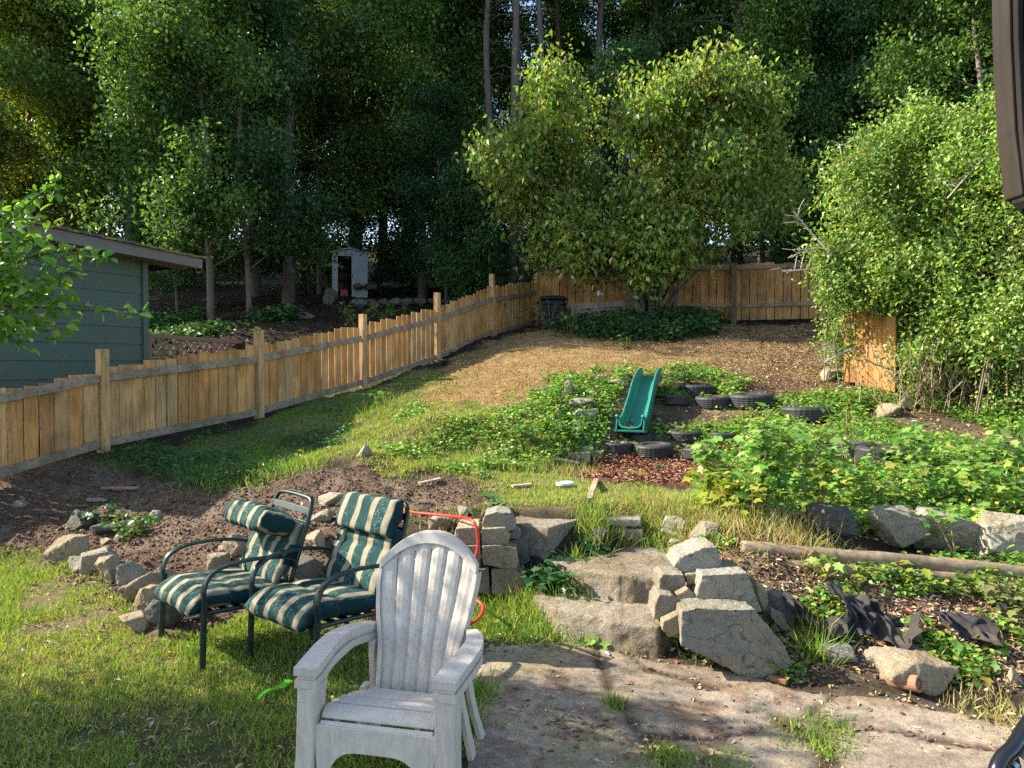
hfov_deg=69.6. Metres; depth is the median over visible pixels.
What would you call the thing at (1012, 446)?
raspberry plant
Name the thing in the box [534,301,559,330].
weed plant
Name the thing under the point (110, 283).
house
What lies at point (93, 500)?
rock
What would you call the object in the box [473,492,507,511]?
raspberry plant
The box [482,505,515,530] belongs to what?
stone
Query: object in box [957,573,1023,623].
raspberry plant
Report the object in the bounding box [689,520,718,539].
rock
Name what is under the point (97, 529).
rock
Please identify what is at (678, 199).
understory tree
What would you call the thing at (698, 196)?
broadleaf tree
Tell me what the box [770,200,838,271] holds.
dead branch
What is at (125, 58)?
broadleaf tree
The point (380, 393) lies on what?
weed plant
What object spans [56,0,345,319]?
broadleaf tree
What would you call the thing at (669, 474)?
mulch chips
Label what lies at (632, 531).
stone
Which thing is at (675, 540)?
rock
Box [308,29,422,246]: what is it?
broadleaf tree
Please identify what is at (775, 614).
stone
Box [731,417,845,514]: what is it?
raspberry plant
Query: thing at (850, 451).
tire
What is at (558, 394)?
weed plant
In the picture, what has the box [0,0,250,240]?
broadleaf tree
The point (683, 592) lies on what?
stone
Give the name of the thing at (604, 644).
raspberry plant
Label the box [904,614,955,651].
raspberry plant
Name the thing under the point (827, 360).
dead branch
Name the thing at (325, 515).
rock
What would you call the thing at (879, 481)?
raspberry plant
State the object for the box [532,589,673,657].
stone step
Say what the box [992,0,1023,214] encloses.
porch post
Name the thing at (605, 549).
raspberry plant
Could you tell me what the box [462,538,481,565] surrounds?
stone
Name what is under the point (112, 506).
weed plant
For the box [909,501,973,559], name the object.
raspberry plant
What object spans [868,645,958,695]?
boulder
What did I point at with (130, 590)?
rock
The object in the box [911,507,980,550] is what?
boulder
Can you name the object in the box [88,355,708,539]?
terrace grass
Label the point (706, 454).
raspberry plant
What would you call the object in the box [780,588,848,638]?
weed fabric
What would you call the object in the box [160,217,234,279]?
understory tree
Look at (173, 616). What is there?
rock
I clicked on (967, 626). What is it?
weed fabric
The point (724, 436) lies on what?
tire
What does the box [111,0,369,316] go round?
broadleaf tree
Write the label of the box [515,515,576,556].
stone step
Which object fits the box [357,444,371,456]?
rock
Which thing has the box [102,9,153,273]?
broadleaf tree
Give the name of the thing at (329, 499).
rock
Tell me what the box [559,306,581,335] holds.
weed plant
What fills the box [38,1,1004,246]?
sky
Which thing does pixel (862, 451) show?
tire
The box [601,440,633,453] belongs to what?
tire
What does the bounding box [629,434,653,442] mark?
tire
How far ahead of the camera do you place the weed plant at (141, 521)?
6.32 m
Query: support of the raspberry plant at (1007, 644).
on the ground at (236, 294)
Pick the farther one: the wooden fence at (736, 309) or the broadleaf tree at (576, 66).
the broadleaf tree at (576, 66)
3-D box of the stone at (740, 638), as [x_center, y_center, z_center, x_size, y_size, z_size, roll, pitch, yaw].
[1.151,1.326,3.923,0.575,0.359,0.343,0,2,0]
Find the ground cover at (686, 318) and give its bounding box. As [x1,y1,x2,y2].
[90,304,1023,687]
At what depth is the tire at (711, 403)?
10.28 m
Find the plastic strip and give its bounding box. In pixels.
[257,679,292,699]
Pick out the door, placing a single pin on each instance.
(357, 261)
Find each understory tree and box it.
[108,184,219,290]
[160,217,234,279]
[193,164,282,287]
[228,173,330,289]
[278,163,385,288]
[338,149,435,294]
[380,180,460,284]
[405,136,529,302]
[442,186,532,279]
[489,167,565,282]
[548,158,604,269]
[605,152,672,252]
[676,187,710,270]
[745,146,854,305]
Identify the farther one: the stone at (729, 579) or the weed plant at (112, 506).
the weed plant at (112, 506)
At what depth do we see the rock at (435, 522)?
5.34 m
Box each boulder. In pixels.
[805,501,861,536]
[868,505,929,547]
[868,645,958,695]
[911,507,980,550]
[973,511,1023,556]
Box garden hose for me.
[403,510,484,624]
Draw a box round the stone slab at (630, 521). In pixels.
[603,515,641,526]
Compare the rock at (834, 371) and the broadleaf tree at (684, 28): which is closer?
the rock at (834, 371)
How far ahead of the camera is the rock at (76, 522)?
6.56 m
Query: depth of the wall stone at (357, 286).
25.22 m
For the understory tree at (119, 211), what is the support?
on the ground at (236, 294)
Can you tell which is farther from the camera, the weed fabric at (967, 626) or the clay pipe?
the weed fabric at (967, 626)
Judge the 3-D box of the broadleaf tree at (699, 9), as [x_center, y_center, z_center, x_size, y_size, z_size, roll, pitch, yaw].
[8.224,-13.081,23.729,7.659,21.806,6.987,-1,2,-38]
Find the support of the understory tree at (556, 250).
on the ground at (236, 294)
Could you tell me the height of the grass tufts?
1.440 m
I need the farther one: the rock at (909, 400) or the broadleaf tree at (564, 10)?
the broadleaf tree at (564, 10)
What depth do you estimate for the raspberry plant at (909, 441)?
6.54 m
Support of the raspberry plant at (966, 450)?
on the ground at (236, 294)
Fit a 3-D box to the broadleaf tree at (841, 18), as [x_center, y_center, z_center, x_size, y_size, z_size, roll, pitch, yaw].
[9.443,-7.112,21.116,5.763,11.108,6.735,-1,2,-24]
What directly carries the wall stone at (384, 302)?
on the ground at (236, 294)
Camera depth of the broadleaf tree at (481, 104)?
36.61 m
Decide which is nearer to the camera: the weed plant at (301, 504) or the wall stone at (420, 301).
the weed plant at (301, 504)
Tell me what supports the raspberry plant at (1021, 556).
on the ground at (236, 294)
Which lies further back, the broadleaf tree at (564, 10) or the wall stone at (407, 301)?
the broadleaf tree at (564, 10)
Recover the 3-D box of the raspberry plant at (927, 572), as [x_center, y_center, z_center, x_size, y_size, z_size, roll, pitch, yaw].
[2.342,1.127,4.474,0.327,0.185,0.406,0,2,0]
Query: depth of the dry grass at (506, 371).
12.98 m
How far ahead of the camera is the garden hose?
4.72 m
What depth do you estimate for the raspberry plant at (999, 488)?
5.43 m
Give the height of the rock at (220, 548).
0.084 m
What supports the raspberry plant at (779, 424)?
on the ground at (236, 294)
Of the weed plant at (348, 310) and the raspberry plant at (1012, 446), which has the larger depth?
the weed plant at (348, 310)
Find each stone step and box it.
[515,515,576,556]
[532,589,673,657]
[550,547,680,603]
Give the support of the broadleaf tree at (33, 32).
on the ground at (236, 294)
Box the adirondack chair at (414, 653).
[293,530,484,767]
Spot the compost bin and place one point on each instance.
(558, 300)
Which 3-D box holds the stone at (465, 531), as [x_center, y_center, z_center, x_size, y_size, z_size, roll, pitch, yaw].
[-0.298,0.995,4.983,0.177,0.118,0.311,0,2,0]
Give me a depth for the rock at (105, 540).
6.22 m
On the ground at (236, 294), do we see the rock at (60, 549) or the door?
the rock at (60, 549)
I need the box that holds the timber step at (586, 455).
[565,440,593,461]
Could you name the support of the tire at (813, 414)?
on the ground at (236, 294)
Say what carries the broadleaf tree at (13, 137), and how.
on the ground at (236, 294)
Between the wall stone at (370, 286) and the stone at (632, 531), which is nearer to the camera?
the stone at (632, 531)
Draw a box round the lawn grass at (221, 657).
[0,543,677,767]
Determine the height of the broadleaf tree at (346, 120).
15.782 m
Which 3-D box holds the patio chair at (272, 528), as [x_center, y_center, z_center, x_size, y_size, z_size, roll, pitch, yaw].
[-1.590,1.084,4.264,0.764,0.838,0.638,-1,2,-44]
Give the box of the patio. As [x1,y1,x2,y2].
[468,641,1023,767]
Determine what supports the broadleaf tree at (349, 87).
on the ground at (236, 294)
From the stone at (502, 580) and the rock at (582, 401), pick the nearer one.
the stone at (502, 580)
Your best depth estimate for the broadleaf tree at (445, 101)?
21.71 m
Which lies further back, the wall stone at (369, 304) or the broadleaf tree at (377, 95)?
the broadleaf tree at (377, 95)
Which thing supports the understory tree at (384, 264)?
on the ground at (236, 294)
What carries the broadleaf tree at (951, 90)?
on the ground at (236, 294)
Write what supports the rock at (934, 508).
on the ground at (236, 294)
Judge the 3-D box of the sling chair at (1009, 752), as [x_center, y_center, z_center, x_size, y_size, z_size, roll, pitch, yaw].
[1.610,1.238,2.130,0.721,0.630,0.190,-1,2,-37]
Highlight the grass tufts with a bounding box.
[153,384,1023,767]
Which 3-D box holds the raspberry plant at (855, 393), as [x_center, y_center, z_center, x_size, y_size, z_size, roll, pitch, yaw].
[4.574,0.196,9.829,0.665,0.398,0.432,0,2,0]
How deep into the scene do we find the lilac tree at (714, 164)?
15.80 m
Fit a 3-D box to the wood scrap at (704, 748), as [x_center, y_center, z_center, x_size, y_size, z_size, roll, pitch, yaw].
[0.850,1.547,3.081,0.020,0.025,0.135,-1,2,-44]
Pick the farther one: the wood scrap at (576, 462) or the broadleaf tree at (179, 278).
the broadleaf tree at (179, 278)
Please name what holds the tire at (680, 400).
on the ground at (236, 294)
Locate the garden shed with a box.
[329,247,368,297]
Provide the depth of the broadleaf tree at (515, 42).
22.50 m
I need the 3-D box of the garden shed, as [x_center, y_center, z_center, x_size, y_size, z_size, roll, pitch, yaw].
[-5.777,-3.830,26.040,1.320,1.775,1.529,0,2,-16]
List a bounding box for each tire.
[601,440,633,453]
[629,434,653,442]
[635,441,673,458]
[659,395,688,405]
[669,428,701,442]
[677,385,715,397]
[682,447,715,459]
[695,395,730,409]
[709,432,738,442]
[729,392,773,409]
[779,405,829,422]
[825,440,867,457]
[855,443,909,465]
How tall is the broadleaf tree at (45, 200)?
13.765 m
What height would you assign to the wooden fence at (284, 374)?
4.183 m
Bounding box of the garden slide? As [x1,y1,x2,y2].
[614,368,662,433]
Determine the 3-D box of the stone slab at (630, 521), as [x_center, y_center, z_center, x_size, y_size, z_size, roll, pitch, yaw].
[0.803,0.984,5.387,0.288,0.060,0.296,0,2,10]
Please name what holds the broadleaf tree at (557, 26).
on the ground at (236, 294)
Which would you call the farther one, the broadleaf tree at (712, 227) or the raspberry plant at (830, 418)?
the broadleaf tree at (712, 227)
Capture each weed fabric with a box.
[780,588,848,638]
[826,582,842,594]
[840,593,922,649]
[933,609,1003,646]
[997,602,1007,612]
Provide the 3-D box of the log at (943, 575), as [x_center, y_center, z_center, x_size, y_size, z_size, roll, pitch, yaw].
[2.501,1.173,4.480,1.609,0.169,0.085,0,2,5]
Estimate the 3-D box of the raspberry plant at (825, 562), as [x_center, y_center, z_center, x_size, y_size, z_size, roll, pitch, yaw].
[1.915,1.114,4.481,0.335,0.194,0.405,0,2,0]
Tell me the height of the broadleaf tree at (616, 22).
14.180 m
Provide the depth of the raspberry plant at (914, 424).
7.24 m
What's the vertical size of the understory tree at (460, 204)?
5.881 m
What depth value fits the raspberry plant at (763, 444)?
5.02 m
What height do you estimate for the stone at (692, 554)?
0.155 m
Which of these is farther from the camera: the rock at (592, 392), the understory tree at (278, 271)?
the understory tree at (278, 271)
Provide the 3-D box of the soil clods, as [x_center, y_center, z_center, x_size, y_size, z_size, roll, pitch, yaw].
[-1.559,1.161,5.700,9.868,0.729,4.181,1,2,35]
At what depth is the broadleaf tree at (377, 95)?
29.11 m
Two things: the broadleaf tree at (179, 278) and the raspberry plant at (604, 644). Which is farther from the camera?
the broadleaf tree at (179, 278)
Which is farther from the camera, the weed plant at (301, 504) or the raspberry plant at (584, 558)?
the weed plant at (301, 504)
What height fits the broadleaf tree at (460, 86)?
13.507 m
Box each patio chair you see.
[153,489,313,671]
[243,491,409,658]
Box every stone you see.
[349,299,366,307]
[353,283,363,289]
[364,283,376,289]
[364,299,379,307]
[378,298,389,306]
[379,282,391,289]
[389,298,401,305]
[390,282,403,288]
[401,298,412,305]
[403,281,411,288]
[413,297,426,305]
[427,281,439,287]
[428,298,433,305]
[455,519,480,544]
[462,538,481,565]
[478,558,489,593]
[481,526,509,544]
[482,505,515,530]
[482,537,518,570]
[491,564,527,596]
[510,525,520,538]
[514,535,529,564]
[616,527,642,541]
[648,584,680,619]
[653,565,685,592]
[658,610,678,636]
[666,537,722,572]
[674,585,693,598]
[675,595,791,677]
[681,571,695,584]
[686,559,761,611]
[747,573,768,612]
[768,605,787,630]
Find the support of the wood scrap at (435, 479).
on the ground at (236, 294)
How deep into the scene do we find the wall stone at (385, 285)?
25.83 m
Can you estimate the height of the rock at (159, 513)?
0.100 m
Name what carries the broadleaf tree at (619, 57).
on the ground at (236, 294)
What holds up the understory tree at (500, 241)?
on the ground at (236, 294)
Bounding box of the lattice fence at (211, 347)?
[149,333,242,396]
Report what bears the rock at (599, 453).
on the ground at (236, 294)
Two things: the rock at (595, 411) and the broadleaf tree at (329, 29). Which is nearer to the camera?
the rock at (595, 411)
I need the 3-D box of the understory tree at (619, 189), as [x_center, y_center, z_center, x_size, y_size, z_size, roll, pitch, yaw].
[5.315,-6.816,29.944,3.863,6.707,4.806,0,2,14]
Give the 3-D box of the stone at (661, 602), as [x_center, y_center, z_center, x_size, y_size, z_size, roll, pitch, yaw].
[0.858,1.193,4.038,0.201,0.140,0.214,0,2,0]
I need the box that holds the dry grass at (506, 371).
[348,320,851,417]
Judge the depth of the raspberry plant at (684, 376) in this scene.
11.27 m
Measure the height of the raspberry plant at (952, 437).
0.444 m
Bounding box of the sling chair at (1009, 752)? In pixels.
[988,714,1023,767]
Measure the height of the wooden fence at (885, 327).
1.150 m
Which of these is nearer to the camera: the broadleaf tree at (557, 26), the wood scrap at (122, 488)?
the wood scrap at (122, 488)
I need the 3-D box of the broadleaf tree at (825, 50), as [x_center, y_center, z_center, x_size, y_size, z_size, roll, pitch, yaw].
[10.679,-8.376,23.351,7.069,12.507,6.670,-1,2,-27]
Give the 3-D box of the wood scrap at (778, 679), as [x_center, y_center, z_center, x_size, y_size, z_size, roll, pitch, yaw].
[1.344,1.494,3.725,0.095,0.031,0.040,1,2,33]
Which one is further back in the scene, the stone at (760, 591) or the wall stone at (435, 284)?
the wall stone at (435, 284)
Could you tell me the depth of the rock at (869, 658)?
3.81 m
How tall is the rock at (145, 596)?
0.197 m
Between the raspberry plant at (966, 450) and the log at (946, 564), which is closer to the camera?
the log at (946, 564)
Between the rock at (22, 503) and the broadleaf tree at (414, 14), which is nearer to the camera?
the rock at (22, 503)
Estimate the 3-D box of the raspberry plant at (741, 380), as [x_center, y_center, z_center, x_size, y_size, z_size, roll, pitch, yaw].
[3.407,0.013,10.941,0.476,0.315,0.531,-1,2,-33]
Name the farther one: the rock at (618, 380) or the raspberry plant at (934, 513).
the rock at (618, 380)
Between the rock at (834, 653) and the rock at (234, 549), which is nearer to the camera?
the rock at (834, 653)
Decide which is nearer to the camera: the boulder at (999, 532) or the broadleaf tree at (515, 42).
the boulder at (999, 532)
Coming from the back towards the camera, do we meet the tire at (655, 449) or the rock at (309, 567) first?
the tire at (655, 449)
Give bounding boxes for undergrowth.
[149,267,826,359]
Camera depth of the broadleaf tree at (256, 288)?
25.62 m
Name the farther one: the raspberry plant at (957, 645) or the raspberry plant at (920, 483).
the raspberry plant at (920, 483)
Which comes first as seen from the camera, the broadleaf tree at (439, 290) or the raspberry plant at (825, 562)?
the raspberry plant at (825, 562)
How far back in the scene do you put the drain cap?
6.95 m
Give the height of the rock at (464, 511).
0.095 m
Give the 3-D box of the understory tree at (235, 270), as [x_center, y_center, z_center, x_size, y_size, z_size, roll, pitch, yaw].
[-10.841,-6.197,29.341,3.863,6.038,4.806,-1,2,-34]
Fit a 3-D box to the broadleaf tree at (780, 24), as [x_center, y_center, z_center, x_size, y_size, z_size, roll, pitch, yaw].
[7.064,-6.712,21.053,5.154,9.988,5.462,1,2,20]
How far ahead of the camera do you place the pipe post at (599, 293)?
16.94 m
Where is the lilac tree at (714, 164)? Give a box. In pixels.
[454,25,828,319]
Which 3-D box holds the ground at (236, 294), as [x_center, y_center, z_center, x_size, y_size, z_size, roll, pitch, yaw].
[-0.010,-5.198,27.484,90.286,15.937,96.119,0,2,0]
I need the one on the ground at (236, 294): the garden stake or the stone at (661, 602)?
the garden stake
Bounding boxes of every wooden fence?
[0,274,538,477]
[536,262,1009,323]
[842,311,896,392]
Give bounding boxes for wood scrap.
[101,486,138,489]
[418,477,441,483]
[511,483,531,487]
[555,458,579,463]
[586,478,598,500]
[700,744,730,760]
[767,673,787,684]
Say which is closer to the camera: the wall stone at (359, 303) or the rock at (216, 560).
the rock at (216, 560)
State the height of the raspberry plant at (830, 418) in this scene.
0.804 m
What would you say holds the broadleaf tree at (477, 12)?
on the ground at (236, 294)
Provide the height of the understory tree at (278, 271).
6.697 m
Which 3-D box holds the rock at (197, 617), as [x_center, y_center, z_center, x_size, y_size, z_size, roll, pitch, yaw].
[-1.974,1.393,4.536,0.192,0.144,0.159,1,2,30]
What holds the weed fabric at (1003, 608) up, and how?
on the ground at (236, 294)
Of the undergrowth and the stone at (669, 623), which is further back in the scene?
the undergrowth
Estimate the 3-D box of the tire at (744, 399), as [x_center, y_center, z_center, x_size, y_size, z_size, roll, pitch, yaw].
[3.366,0.239,10.357,0.611,0.209,0.611,-2,3,-24]
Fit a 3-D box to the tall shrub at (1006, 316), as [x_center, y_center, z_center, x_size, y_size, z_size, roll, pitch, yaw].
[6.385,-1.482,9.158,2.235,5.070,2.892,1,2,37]
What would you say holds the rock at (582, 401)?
on the ground at (236, 294)
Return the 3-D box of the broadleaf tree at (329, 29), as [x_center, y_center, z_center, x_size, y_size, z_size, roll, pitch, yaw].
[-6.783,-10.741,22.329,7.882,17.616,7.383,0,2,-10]
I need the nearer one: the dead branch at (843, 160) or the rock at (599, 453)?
the rock at (599, 453)
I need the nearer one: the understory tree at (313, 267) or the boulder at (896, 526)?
the boulder at (896, 526)
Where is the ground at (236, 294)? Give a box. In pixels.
[0,244,1023,767]
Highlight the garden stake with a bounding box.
[846,410,847,457]
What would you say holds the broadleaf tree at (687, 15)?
on the ground at (236, 294)
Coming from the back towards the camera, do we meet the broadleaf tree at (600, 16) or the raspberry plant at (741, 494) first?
the broadleaf tree at (600, 16)
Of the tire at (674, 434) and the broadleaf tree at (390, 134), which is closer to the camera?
the tire at (674, 434)
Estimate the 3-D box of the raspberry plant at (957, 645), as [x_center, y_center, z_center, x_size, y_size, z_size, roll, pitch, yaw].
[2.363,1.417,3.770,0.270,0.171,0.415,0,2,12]
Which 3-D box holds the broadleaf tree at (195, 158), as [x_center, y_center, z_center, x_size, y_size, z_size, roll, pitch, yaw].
[-13.740,-11.116,32.223,5.618,14.225,5.172,-1,2,-28]
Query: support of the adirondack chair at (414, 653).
on the ground at (236, 294)
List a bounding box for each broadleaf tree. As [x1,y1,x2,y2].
[0,0,129,237]
[0,0,186,251]
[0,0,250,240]
[0,1,104,233]
[0,11,119,234]
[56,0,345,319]
[80,0,199,136]
[90,191,120,233]
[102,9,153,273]
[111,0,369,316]
[114,0,351,296]
[117,111,243,312]
[153,0,418,303]
[166,3,246,280]
[204,86,260,275]
[244,4,372,283]
[246,4,409,294]
[301,0,448,285]
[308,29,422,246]
[314,0,397,258]
[319,0,508,298]
[319,0,512,289]
[365,39,419,227]
[369,0,558,242]
[381,59,511,304]
[388,15,503,238]
[431,16,448,292]
[444,0,498,146]
[463,0,611,280]
[465,0,513,289]
[482,30,509,146]
[489,0,546,284]
[521,0,557,270]
[529,0,602,185]
[536,0,579,290]
[538,0,685,299]
[554,0,652,223]
[570,0,627,289]
[578,0,681,149]
[604,0,729,212]
[611,0,847,297]
[623,0,675,198]
[666,0,793,293]
[673,0,856,276]
[674,1,729,89]
[690,4,802,117]
[692,0,704,290]
[703,0,859,244]
[714,0,939,257]
[751,0,963,259]
[779,0,994,253]
[839,0,994,213]
[912,1,1016,242]
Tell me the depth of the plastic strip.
3.58 m
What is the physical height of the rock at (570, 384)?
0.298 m
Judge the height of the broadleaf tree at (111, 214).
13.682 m
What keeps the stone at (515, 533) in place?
on the stone at (501, 556)
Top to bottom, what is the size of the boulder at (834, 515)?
0.228 m
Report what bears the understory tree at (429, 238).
on the ground at (236, 294)
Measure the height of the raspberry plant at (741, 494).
0.372 m
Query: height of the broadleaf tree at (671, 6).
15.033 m
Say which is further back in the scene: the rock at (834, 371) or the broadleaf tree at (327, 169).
the broadleaf tree at (327, 169)
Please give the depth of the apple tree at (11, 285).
3.90 m
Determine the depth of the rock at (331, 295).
22.73 m
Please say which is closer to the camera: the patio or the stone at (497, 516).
the patio
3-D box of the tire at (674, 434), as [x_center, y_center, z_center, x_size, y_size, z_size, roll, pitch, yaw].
[2.235,0.669,9.518,0.420,0.144,0.420,-4,6,-42]
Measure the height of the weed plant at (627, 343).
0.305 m
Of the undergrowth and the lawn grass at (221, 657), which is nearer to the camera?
the lawn grass at (221, 657)
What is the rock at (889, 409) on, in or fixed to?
on the ground at (236, 294)
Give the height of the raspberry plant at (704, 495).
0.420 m
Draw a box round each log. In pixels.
[740,540,1023,577]
[788,560,1023,587]
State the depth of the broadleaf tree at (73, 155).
30.64 m
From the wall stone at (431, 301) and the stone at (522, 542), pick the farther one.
the wall stone at (431, 301)
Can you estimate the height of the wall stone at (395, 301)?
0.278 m
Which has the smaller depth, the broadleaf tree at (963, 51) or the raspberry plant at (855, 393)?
the raspberry plant at (855, 393)
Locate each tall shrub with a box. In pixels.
[787,108,980,396]
[861,73,1023,407]
[926,84,1023,423]
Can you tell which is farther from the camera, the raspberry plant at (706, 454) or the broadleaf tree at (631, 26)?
the broadleaf tree at (631, 26)
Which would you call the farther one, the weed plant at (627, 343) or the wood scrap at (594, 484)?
the weed plant at (627, 343)
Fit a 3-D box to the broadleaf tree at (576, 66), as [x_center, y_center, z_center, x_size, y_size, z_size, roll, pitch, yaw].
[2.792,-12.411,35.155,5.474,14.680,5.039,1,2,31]
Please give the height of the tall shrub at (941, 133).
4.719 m
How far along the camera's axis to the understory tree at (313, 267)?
28.44 m
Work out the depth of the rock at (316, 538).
5.44 m
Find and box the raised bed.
[559,300,634,318]
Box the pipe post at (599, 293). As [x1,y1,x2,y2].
[597,290,603,316]
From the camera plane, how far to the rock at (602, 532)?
5.10 m
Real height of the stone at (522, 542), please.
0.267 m
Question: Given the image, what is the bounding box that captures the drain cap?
[556,481,573,485]
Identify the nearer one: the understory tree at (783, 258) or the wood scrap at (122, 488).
the wood scrap at (122, 488)
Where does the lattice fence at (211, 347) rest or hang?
on the ground at (236, 294)
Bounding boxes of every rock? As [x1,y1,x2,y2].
[13,499,29,507]
[43,534,89,565]
[65,510,96,529]
[68,556,80,572]
[79,547,120,575]
[85,497,107,503]
[90,521,123,534]
[95,555,120,583]
[100,537,112,544]
[114,561,146,585]
[117,568,173,601]
[118,610,149,632]
[131,584,158,614]
[144,599,184,627]
[148,510,164,520]
[182,614,200,619]
[207,552,229,569]
[218,545,225,552]
[221,533,246,558]
[291,555,324,580]
[294,312,314,318]
[304,529,325,552]
[310,509,333,521]
[318,492,343,506]
[322,287,338,303]
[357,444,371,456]
[428,516,452,530]
[457,506,468,515]
[564,380,572,397]
[569,397,594,407]
[573,408,598,419]
[579,391,596,397]
[592,527,610,544]
[594,450,602,458]
[601,379,627,385]
[661,515,688,535]
[669,538,682,544]
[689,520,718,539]
[763,588,794,629]
[819,642,856,663]
[820,369,841,381]
[864,649,874,663]
[873,403,900,418]
[895,627,921,643]
[898,397,915,409]
[915,506,939,510]
[1005,667,1023,685]
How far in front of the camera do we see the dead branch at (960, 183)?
9.13 m
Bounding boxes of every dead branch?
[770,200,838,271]
[818,341,895,371]
[829,133,872,210]
[934,147,989,198]
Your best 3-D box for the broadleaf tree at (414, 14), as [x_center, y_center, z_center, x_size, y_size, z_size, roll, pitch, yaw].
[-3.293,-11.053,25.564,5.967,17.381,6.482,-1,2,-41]
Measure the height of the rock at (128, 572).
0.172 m
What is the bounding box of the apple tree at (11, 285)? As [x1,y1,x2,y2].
[0,169,152,356]
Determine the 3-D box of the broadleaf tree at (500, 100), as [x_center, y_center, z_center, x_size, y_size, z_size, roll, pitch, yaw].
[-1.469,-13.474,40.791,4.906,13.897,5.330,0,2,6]
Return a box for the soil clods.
[0,455,1023,765]
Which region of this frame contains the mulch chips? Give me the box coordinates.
[552,443,830,498]
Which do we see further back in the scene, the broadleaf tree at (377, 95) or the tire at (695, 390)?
the broadleaf tree at (377, 95)
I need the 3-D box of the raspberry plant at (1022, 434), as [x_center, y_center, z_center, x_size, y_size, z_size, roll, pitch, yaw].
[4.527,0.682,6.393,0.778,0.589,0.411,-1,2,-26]
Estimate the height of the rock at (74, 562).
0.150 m
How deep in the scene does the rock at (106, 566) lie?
5.24 m
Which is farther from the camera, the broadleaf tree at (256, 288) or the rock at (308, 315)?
the broadleaf tree at (256, 288)
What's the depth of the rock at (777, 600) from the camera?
4.07 m
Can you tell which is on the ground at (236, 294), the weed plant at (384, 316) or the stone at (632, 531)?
the weed plant at (384, 316)
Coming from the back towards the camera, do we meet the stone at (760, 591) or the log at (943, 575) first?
the log at (943, 575)
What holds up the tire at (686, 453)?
on the ground at (236, 294)
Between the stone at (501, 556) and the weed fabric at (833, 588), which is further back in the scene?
the stone at (501, 556)
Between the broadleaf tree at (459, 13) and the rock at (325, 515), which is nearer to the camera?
the rock at (325, 515)
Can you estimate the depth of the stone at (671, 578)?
4.04 m
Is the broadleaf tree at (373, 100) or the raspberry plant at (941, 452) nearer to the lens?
the raspberry plant at (941, 452)
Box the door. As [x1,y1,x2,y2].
[351,256,362,297]
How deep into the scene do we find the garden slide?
10.08 m
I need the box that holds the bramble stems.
[808,332,1013,415]
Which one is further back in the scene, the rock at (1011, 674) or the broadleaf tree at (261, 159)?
the broadleaf tree at (261, 159)
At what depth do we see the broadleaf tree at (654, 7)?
27.72 m
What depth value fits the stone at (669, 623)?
3.86 m
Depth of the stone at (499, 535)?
4.83 m
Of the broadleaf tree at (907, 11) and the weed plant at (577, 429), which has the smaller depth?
the weed plant at (577, 429)
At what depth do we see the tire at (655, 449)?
8.83 m
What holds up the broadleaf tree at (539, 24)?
on the ground at (236, 294)
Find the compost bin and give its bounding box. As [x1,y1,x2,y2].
[539,295,567,329]
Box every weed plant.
[65,502,121,528]
[101,510,161,540]
[280,502,308,520]
[331,301,379,327]
[365,304,409,320]
[367,390,396,406]
[509,421,566,449]
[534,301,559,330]
[543,384,572,410]
[555,419,587,445]
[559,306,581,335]
[617,334,634,347]
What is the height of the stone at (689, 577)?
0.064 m
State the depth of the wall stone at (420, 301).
22.69 m
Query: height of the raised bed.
0.707 m
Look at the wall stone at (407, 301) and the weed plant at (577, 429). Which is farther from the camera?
the wall stone at (407, 301)
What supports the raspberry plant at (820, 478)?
on the ground at (236, 294)
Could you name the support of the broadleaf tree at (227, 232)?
on the ground at (236, 294)
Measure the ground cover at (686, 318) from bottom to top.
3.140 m
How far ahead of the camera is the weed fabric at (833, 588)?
4.17 m
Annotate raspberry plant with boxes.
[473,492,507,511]
[518,550,580,599]
[556,548,600,562]
[569,635,610,650]
[577,531,613,556]
[665,369,716,385]
[681,461,745,516]
[688,430,748,501]
[711,479,793,530]
[720,374,763,390]
[729,402,814,518]
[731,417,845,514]
[739,409,816,477]
[783,447,860,512]
[794,422,851,491]
[803,547,852,586]
[820,403,875,466]
[832,384,880,407]
[833,456,906,504]
[861,413,932,463]
[879,427,932,480]
[885,558,937,586]
[887,451,959,500]
[904,443,959,464]
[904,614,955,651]
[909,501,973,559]
[934,455,1008,504]
[937,639,1005,686]
[944,434,1010,464]
[948,430,1017,489]
[949,453,1023,514]
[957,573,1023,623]
[985,428,1023,490]
[988,619,1023,656]
[1003,432,1023,485]
[1008,544,1023,564]
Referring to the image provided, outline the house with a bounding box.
[0,214,205,444]
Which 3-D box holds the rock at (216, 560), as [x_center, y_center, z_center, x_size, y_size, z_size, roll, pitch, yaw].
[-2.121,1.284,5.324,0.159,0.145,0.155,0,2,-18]
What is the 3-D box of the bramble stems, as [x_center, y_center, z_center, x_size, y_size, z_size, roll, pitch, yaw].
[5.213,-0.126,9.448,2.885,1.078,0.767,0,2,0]
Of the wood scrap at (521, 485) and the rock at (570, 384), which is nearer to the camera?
the wood scrap at (521, 485)
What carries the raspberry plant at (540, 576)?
on the ground at (236, 294)
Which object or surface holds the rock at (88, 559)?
on the ground at (236, 294)
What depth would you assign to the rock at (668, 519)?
5.18 m
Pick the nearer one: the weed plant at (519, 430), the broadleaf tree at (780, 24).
the weed plant at (519, 430)

